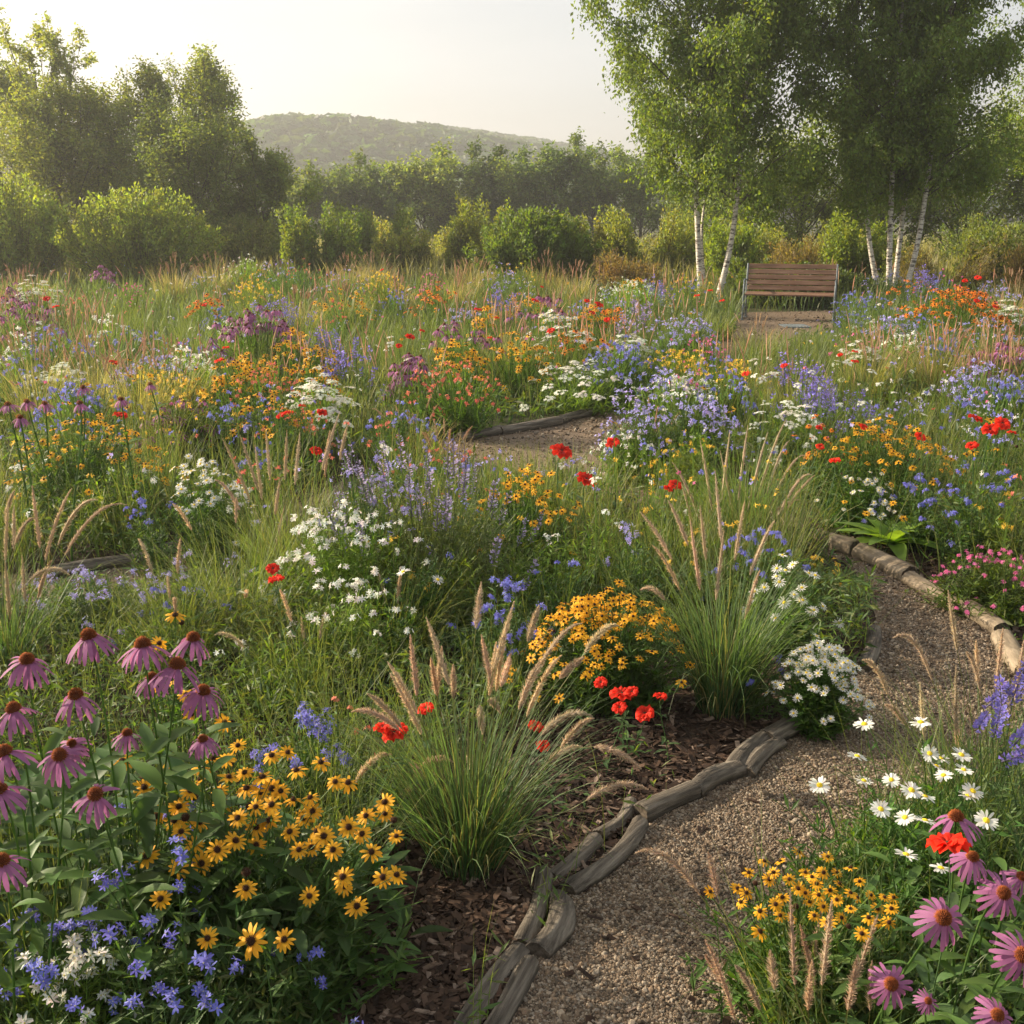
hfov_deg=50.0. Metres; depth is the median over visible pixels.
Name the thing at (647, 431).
phlox plant
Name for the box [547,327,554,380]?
poppy
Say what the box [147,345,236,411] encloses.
white aster plant
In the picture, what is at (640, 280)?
rudbeckia plant
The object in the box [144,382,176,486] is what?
coneflower
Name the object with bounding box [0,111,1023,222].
hill forest
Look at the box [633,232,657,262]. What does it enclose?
shrub
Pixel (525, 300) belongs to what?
rudbeckia plant
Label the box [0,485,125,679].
fountain grass
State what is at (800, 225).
leafy tree
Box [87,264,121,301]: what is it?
coneflower plant
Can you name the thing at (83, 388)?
coneflower
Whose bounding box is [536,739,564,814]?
poppy
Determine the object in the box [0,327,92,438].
meadow grass tuft
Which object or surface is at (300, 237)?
shrub
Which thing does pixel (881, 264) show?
shrub
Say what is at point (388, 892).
leafy plant
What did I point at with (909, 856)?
daisy plant
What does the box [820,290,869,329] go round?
cornflower plant
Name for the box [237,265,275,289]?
rudbeckia plant
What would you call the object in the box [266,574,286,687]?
poppy
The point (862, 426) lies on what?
poppy
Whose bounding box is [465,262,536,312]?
phlox plant
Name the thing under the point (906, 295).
orange rudbeckia plant
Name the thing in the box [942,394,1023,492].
phlox plant
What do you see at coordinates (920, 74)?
birch tree
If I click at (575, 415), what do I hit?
edging log
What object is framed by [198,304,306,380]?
coneflower plant
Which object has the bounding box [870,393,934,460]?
phlox plant
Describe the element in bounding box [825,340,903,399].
yarrow plant
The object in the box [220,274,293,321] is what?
yellow flower plant
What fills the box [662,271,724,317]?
yellow flower plant
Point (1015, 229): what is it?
shrub
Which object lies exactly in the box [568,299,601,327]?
cornflower plant
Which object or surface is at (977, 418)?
poppy
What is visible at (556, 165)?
leafy tree
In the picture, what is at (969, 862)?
coneflower
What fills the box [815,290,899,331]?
cornflower plant
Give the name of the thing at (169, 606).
cornflower plant
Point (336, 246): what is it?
shrub
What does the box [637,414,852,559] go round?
fountain grass
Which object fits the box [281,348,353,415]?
rudbeckia plant
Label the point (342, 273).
meadow grass tuft
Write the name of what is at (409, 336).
poppy
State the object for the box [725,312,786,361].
meadow grass tuft
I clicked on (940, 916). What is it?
coneflower
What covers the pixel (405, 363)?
coneflower plant
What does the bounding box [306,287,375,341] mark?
rudbeckia plant
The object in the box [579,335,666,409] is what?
cornflower plant
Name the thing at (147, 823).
leafy plant
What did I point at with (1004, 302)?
phlox plant
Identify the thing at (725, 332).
meadow grass tuft
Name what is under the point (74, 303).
coral flower plant
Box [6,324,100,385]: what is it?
cornflower plant
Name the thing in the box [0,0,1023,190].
sky
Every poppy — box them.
[42,296,50,340]
[109,360,120,399]
[112,412,135,462]
[202,303,218,358]
[214,358,223,414]
[265,563,298,653]
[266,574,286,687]
[275,412,289,470]
[285,410,301,481]
[298,404,320,467]
[305,446,321,524]
[309,409,326,481]
[347,722,408,846]
[373,722,419,860]
[396,343,406,406]
[398,333,414,386]
[405,702,450,855]
[474,308,481,356]
[487,337,498,398]
[523,720,545,782]
[524,298,538,340]
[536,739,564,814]
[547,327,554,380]
[550,443,572,560]
[557,676,607,764]
[577,471,595,561]
[584,299,593,344]
[591,301,602,334]
[603,317,612,352]
[603,686,638,776]
[605,437,627,518]
[609,686,639,756]
[612,701,633,762]
[623,705,653,755]
[653,692,678,759]
[658,479,681,529]
[663,485,676,565]
[741,370,751,428]
[779,363,787,400]
[790,443,824,515]
[806,457,840,550]
[808,425,823,515]
[835,423,867,500]
[837,353,845,398]
[847,350,857,406]
[851,360,867,415]
[888,832,977,1023]
[890,432,925,521]
[953,414,982,520]
[963,441,978,530]
[970,298,979,339]
[971,423,998,520]
[974,275,981,298]
[976,416,1009,501]
[995,430,1016,491]
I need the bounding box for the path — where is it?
[0,311,1023,1023]
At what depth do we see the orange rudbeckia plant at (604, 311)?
13.51 m
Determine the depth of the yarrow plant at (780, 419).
7.64 m
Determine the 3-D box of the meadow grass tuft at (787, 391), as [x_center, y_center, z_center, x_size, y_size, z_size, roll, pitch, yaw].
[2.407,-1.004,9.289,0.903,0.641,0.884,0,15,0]
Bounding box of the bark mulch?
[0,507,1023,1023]
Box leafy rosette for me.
[834,517,954,560]
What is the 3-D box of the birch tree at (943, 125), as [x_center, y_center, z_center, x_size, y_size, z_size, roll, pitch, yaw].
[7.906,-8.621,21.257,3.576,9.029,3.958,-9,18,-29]
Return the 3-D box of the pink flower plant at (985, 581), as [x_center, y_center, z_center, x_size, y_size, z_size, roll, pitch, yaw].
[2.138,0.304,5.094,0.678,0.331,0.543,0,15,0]
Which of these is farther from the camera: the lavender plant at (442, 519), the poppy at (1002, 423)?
the poppy at (1002, 423)
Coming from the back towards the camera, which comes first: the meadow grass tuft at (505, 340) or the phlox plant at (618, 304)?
the phlox plant at (618, 304)
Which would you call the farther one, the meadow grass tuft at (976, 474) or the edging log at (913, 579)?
the meadow grass tuft at (976, 474)
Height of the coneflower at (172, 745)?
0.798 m
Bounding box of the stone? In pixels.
[779,324,811,327]
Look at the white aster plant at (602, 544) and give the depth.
5.18 m
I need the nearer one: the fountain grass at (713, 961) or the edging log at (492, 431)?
the fountain grass at (713, 961)
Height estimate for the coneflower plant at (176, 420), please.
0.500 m
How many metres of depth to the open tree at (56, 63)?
31.38 m
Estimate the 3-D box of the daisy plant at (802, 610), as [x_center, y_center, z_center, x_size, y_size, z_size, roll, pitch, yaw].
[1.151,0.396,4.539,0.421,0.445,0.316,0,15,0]
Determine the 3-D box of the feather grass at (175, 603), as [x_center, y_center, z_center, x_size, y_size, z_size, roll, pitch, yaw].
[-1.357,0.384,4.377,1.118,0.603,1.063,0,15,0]
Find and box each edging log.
[50,552,143,578]
[143,527,243,560]
[454,425,502,441]
[454,942,529,1023]
[483,954,538,1023]
[500,416,563,434]
[511,865,553,944]
[525,889,575,958]
[551,832,603,878]
[559,815,648,894]
[560,408,594,423]
[592,796,636,839]
[633,780,700,822]
[692,760,747,797]
[725,731,769,762]
[744,736,786,778]
[760,715,799,739]
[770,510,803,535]
[810,529,859,556]
[851,543,917,580]
[855,624,881,672]
[900,571,939,601]
[932,588,1009,632]
[990,629,1023,674]
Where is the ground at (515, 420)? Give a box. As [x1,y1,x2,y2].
[2,222,1020,429]
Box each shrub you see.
[0,168,85,289]
[21,202,98,277]
[47,181,228,288]
[202,208,287,279]
[270,199,367,283]
[280,214,310,279]
[323,201,420,269]
[370,225,435,278]
[371,212,485,263]
[441,190,489,278]
[461,202,603,287]
[480,197,510,271]
[561,213,608,282]
[586,245,664,295]
[591,204,709,283]
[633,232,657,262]
[656,214,778,278]
[693,215,764,286]
[719,210,787,261]
[725,254,770,297]
[726,259,875,307]
[763,233,827,269]
[792,223,864,254]
[813,205,898,287]
[870,240,913,288]
[892,236,1007,297]
[928,210,1023,273]
[952,224,1023,292]
[1000,235,1023,302]
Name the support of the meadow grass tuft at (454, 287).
on the ground at (515, 420)
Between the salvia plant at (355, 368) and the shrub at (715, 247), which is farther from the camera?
the shrub at (715, 247)
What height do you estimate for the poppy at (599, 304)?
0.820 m
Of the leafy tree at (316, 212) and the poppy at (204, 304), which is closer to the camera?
the poppy at (204, 304)
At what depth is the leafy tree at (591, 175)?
54.77 m
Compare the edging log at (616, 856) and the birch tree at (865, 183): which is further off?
the birch tree at (865, 183)
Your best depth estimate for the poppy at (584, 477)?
5.31 m
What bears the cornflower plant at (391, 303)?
on the ground at (515, 420)
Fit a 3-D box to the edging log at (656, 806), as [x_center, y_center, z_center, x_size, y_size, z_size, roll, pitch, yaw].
[0.483,0.903,3.426,0.239,0.072,0.082,-11,19,-36]
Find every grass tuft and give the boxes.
[0,261,56,314]
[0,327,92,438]
[34,328,143,422]
[72,337,195,436]
[100,283,152,325]
[118,333,219,423]
[143,252,215,305]
[183,251,239,299]
[259,284,335,335]
[309,278,375,331]
[320,252,375,295]
[350,248,402,293]
[356,354,406,401]
[370,271,419,325]
[372,395,456,455]
[404,419,487,481]
[407,272,455,318]
[428,268,483,312]
[443,254,503,300]
[464,307,537,385]
[513,248,579,297]
[543,259,605,309]
[616,397,684,452]
[689,311,738,341]
[701,356,785,415]
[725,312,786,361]
[743,356,838,429]
[822,317,920,407]
[882,459,958,514]
[884,322,984,401]
[912,441,1020,520]
[958,310,1023,388]
[978,265,1023,315]
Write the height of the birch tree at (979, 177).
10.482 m
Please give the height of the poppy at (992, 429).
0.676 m
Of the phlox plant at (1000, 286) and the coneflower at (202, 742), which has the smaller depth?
the coneflower at (202, 742)
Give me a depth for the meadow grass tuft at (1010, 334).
10.71 m
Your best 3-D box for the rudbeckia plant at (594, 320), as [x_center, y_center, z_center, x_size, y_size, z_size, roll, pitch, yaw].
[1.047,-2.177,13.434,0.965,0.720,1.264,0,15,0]
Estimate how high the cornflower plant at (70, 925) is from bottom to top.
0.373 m
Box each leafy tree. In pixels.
[0,49,80,223]
[0,61,171,218]
[0,65,143,246]
[85,82,265,233]
[216,125,324,241]
[274,152,361,237]
[306,146,396,228]
[356,166,429,231]
[370,135,462,239]
[413,155,503,228]
[436,135,514,229]
[466,153,562,221]
[508,138,597,220]
[544,126,632,238]
[598,141,693,240]
[643,141,795,230]
[737,117,880,250]
[806,119,981,247]
[894,86,1023,249]
[966,96,1023,224]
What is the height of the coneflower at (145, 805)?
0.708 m
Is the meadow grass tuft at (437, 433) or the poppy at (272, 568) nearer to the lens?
the poppy at (272, 568)
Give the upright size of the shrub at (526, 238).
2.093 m
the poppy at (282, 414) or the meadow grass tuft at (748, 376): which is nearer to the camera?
the poppy at (282, 414)
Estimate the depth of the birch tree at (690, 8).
20.22 m
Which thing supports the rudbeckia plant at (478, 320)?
on the ground at (515, 420)
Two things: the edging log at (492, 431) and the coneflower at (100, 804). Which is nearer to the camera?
the coneflower at (100, 804)
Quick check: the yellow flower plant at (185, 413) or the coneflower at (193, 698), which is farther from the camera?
the yellow flower plant at (185, 413)
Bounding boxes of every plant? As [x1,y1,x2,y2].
[0,296,76,362]
[0,326,56,383]
[0,356,47,434]
[0,413,187,540]
[0,716,263,1009]
[0,769,141,965]
[0,836,285,1023]
[0,910,158,1023]
[0,931,155,1023]
[1,281,41,331]
[2,362,94,419]
[3,275,71,332]
[3,562,180,649]
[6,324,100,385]
[20,378,146,454]
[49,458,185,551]
[55,789,240,944]
[56,296,102,333]
[68,325,166,380]
[84,812,389,1023]
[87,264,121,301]
[90,312,133,350]
[102,369,202,421]
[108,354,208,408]
[108,579,258,666]
[114,739,432,1023]
[115,490,189,580]
[125,383,238,469]
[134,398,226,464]
[141,453,285,575]
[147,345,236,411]
[148,549,264,617]
[150,611,230,785]
[171,334,233,392]
[182,401,278,476]
[183,293,224,339]
[186,269,218,299]
[188,352,284,425]
[189,817,452,1009]
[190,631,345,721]
[195,392,279,460]
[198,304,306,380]
[199,306,239,346]
[199,487,264,564]
[201,319,252,375]
[206,935,400,1023]
[210,390,324,458]
[212,253,269,299]
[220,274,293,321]
[223,362,332,423]
[223,447,285,525]
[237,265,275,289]
[240,259,307,305]
[240,701,355,827]
[247,327,342,393]
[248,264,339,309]
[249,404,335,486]
[250,294,316,351]
[253,566,418,693]
[258,530,406,640]
[265,499,451,642]
[273,366,380,457]
[276,407,333,466]
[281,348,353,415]
[292,455,432,589]
[305,320,348,384]
[305,433,547,619]
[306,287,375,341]
[307,269,375,311]
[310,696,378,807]
[313,300,362,352]
[320,337,386,426]
[327,431,380,539]
[330,400,455,478]
[341,270,416,327]
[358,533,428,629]
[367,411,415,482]
[367,546,498,654]
[373,288,415,333]
[374,568,422,680]
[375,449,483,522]
[382,352,435,409]
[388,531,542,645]
[403,281,469,335]
[403,359,452,436]
[405,569,443,653]
[408,359,512,439]
[424,319,505,382]
[425,338,490,404]
[427,576,568,698]
[444,301,488,345]
[445,462,494,547]
[457,463,582,581]
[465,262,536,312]
[466,301,503,349]
[478,283,526,339]
[479,331,560,405]
[490,524,604,627]
[494,263,550,298]
[498,292,560,336]
[503,579,697,722]
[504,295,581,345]
[513,558,596,645]
[519,359,639,416]
[521,309,590,362]
[522,452,596,511]
[525,325,600,375]
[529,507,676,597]
[535,330,619,375]
[560,304,633,352]
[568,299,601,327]
[574,520,703,633]
[577,289,649,333]
[579,305,629,350]
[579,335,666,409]
[583,431,671,488]
[585,276,683,332]
[592,395,688,480]
[601,333,652,384]
[604,277,670,303]
[606,506,709,602]
[611,367,727,442]
[614,295,662,358]
[620,373,726,436]
[633,438,744,502]
[635,273,680,327]
[636,317,714,378]
[637,388,751,477]
[640,349,726,399]
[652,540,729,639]
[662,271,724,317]
[663,309,719,361]
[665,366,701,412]
[665,462,780,543]
[666,280,706,320]
[666,425,726,490]
[669,527,827,633]
[676,334,731,378]
[679,847,920,1023]
[687,340,736,406]
[690,368,760,439]
[699,359,771,419]
[730,637,795,720]
[735,400,824,478]
[735,553,844,663]
[754,379,913,460]
[763,633,875,741]
[765,414,978,536]
[767,349,835,408]
[770,350,849,445]
[773,717,1023,1008]
[783,414,861,508]
[799,471,904,536]
[802,555,841,592]
[803,830,1023,1023]
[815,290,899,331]
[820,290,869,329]
[821,333,879,386]
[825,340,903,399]
[826,311,870,347]
[838,315,902,346]
[849,308,929,360]
[851,272,913,307]
[862,473,973,551]
[867,329,930,385]
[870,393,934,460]
[885,264,950,325]
[885,277,938,321]
[886,660,1023,920]
[894,285,1018,351]
[898,545,1023,617]
[906,332,970,374]
[908,309,955,348]
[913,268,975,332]
[915,279,948,324]
[918,357,1017,431]
[918,464,1023,574]
[936,317,1023,365]
[941,374,1023,453]
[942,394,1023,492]
[954,418,1023,520]
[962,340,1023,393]
[970,576,1023,626]
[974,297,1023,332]
[975,279,1020,313]
[975,479,1023,576]
[983,286,1022,319]
[983,299,1023,347]
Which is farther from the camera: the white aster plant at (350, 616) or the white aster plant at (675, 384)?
the white aster plant at (675, 384)
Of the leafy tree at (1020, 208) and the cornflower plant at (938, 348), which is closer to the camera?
the cornflower plant at (938, 348)
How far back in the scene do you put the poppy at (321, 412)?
7.37 m
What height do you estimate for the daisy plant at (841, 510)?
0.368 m
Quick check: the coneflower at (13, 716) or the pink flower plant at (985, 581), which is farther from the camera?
the pink flower plant at (985, 581)
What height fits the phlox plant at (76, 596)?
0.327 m
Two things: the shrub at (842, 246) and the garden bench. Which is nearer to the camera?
the garden bench
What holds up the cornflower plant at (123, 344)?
on the ground at (515, 420)
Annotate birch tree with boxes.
[570,0,821,301]
[597,0,882,300]
[622,0,821,299]
[781,0,995,292]
[782,0,1023,300]
[812,0,997,298]
[828,0,1023,292]
[980,0,1023,201]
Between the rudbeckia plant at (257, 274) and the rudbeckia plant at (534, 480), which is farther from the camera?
the rudbeckia plant at (257, 274)
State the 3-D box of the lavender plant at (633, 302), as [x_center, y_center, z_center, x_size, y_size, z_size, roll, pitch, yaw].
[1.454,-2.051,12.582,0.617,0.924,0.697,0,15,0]
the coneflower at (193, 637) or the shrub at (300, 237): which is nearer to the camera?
the coneflower at (193, 637)
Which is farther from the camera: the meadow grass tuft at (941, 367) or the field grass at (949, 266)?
the field grass at (949, 266)
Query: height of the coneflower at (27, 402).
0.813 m
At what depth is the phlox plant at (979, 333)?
12.25 m
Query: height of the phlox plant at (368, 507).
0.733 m
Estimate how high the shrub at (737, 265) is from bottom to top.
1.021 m
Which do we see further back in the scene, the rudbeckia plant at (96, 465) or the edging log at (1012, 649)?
the rudbeckia plant at (96, 465)
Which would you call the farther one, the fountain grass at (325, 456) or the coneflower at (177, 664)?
the fountain grass at (325, 456)
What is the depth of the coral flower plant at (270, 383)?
8.82 m
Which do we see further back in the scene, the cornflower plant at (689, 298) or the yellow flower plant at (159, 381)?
the cornflower plant at (689, 298)
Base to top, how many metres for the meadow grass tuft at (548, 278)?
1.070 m
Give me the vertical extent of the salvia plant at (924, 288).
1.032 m
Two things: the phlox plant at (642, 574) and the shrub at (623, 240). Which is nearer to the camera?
the phlox plant at (642, 574)
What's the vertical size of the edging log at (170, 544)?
0.088 m
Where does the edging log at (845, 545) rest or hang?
on the path
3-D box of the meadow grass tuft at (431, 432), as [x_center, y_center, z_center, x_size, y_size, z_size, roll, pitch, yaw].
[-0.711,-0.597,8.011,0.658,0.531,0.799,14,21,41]
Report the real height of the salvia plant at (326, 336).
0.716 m
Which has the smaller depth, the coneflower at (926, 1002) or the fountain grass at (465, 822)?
the coneflower at (926, 1002)
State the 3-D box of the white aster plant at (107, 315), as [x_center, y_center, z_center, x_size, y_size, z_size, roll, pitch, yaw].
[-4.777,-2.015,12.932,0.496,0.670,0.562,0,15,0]
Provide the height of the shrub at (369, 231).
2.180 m
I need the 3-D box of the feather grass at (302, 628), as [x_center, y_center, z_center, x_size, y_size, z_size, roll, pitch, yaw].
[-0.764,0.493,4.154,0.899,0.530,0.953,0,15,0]
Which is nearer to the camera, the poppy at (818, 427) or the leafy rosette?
the leafy rosette
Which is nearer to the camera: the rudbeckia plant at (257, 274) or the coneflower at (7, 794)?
the coneflower at (7, 794)
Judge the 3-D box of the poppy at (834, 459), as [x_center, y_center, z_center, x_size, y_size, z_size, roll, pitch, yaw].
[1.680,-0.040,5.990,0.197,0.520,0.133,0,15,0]
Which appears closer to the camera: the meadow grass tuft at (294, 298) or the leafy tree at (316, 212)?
the meadow grass tuft at (294, 298)
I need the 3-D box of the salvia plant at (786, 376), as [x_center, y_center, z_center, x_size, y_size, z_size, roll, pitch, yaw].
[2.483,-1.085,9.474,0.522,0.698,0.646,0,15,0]
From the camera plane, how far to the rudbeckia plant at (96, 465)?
6.35 m
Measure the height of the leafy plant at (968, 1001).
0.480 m
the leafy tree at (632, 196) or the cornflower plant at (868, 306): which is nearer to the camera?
the cornflower plant at (868, 306)
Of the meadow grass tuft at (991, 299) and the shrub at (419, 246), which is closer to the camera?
the meadow grass tuft at (991, 299)
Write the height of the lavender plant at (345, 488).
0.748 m
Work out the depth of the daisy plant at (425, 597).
4.55 m
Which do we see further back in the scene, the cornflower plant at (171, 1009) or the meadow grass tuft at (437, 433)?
the meadow grass tuft at (437, 433)
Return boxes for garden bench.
[740,263,838,322]
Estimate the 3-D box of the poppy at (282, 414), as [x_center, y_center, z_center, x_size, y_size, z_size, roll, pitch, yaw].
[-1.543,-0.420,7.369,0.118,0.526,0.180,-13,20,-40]
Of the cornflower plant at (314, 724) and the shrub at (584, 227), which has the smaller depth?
the cornflower plant at (314, 724)
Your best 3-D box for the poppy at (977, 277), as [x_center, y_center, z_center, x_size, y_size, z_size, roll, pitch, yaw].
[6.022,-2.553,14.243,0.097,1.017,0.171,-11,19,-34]
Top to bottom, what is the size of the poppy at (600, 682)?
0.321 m
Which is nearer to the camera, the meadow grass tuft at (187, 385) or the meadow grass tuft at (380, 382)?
the meadow grass tuft at (187, 385)
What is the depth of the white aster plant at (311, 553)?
4.70 m
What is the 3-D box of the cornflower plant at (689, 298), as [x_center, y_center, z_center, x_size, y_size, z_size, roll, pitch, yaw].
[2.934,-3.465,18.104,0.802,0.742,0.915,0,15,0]
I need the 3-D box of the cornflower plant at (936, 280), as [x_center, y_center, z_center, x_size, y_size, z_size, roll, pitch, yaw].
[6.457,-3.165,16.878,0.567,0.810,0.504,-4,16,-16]
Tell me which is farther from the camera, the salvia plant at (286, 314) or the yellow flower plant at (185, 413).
the salvia plant at (286, 314)
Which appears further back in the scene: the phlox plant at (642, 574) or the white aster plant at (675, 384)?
the white aster plant at (675, 384)
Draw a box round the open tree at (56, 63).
[0,4,97,210]
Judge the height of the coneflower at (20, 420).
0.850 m
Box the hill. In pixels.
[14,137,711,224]
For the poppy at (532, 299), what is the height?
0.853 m
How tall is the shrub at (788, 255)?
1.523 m
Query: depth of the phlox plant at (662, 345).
11.71 m
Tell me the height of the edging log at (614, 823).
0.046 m
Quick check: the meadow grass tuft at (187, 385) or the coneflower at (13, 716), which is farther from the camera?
the meadow grass tuft at (187, 385)
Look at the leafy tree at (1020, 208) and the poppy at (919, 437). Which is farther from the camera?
the leafy tree at (1020, 208)
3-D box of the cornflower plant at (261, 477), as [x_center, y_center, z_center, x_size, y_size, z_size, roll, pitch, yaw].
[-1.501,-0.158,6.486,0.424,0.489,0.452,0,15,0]
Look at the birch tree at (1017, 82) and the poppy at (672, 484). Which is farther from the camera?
the birch tree at (1017, 82)
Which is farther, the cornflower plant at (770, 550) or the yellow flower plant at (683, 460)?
the yellow flower plant at (683, 460)
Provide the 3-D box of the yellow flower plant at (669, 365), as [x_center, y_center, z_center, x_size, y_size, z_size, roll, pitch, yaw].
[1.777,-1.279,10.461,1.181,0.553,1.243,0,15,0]
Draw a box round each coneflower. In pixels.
[0,401,47,553]
[0,652,102,933]
[0,700,105,975]
[0,743,111,1014]
[0,781,76,1013]
[0,851,44,1023]
[2,746,99,1023]
[11,414,58,569]
[20,398,59,535]
[28,400,61,526]
[32,736,129,929]
[55,687,174,972]
[60,400,94,560]
[65,385,95,517]
[66,627,173,923]
[72,784,193,1023]
[77,728,177,936]
[112,396,154,516]
[116,636,219,938]
[118,656,208,936]
[132,733,220,943]
[135,671,231,916]
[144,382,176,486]
[149,631,248,903]
[180,683,283,904]
[839,962,912,1023]
[865,897,962,1023]
[892,808,982,1023]
[912,988,938,1023]
[923,869,1020,1023]
[931,850,986,1023]
[948,995,1012,1023]
[957,929,1023,1020]
[967,869,1023,1009]
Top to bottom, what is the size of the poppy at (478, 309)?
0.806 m
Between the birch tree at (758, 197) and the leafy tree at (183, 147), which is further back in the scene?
the leafy tree at (183, 147)
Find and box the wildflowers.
[0,263,1023,606]
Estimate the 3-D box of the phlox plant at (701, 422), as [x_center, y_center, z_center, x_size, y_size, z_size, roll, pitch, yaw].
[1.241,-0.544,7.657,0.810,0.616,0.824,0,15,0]
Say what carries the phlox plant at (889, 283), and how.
on the ground at (515, 420)
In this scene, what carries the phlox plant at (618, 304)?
on the ground at (515, 420)
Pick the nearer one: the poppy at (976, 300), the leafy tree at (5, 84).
the poppy at (976, 300)
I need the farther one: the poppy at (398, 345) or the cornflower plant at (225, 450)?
the poppy at (398, 345)
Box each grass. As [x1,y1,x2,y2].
[0,232,992,291]
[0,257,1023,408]
[0,258,1023,399]
[0,313,1023,615]
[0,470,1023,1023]
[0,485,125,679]
[53,530,293,686]
[76,483,369,674]
[183,412,385,615]
[190,573,424,725]
[280,525,492,687]
[297,582,648,908]
[573,471,880,725]
[635,840,1023,1023]
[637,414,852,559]
[803,590,1023,869]
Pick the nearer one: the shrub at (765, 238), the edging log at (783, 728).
the edging log at (783, 728)
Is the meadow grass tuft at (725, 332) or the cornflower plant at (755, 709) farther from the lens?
the meadow grass tuft at (725, 332)
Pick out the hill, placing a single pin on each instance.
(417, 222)
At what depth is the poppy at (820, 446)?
6.25 m
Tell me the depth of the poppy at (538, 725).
3.28 m
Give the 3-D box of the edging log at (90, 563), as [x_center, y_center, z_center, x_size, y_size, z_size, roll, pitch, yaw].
[-2.151,0.275,5.705,0.460,0.079,0.109,-10,18,-32]
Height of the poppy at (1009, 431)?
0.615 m
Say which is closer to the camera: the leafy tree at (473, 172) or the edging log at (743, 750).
the edging log at (743, 750)
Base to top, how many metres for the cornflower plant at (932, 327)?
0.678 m
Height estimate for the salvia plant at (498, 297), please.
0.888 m
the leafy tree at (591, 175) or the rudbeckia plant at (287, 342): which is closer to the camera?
the rudbeckia plant at (287, 342)
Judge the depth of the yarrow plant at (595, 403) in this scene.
10.02 m
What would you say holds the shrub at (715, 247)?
on the ground at (515, 420)
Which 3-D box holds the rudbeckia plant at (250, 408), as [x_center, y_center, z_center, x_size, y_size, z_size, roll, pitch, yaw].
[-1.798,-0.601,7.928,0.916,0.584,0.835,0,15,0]
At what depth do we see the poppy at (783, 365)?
9.17 m
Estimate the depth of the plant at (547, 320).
12.68 m
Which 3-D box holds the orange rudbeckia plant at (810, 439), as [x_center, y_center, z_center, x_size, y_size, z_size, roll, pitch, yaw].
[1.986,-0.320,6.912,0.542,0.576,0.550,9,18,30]
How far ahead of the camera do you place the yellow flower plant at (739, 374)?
9.63 m
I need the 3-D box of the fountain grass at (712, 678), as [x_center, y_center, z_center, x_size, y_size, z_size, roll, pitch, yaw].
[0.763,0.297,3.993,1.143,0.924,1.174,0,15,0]
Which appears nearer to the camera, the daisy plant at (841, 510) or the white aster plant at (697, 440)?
the daisy plant at (841, 510)

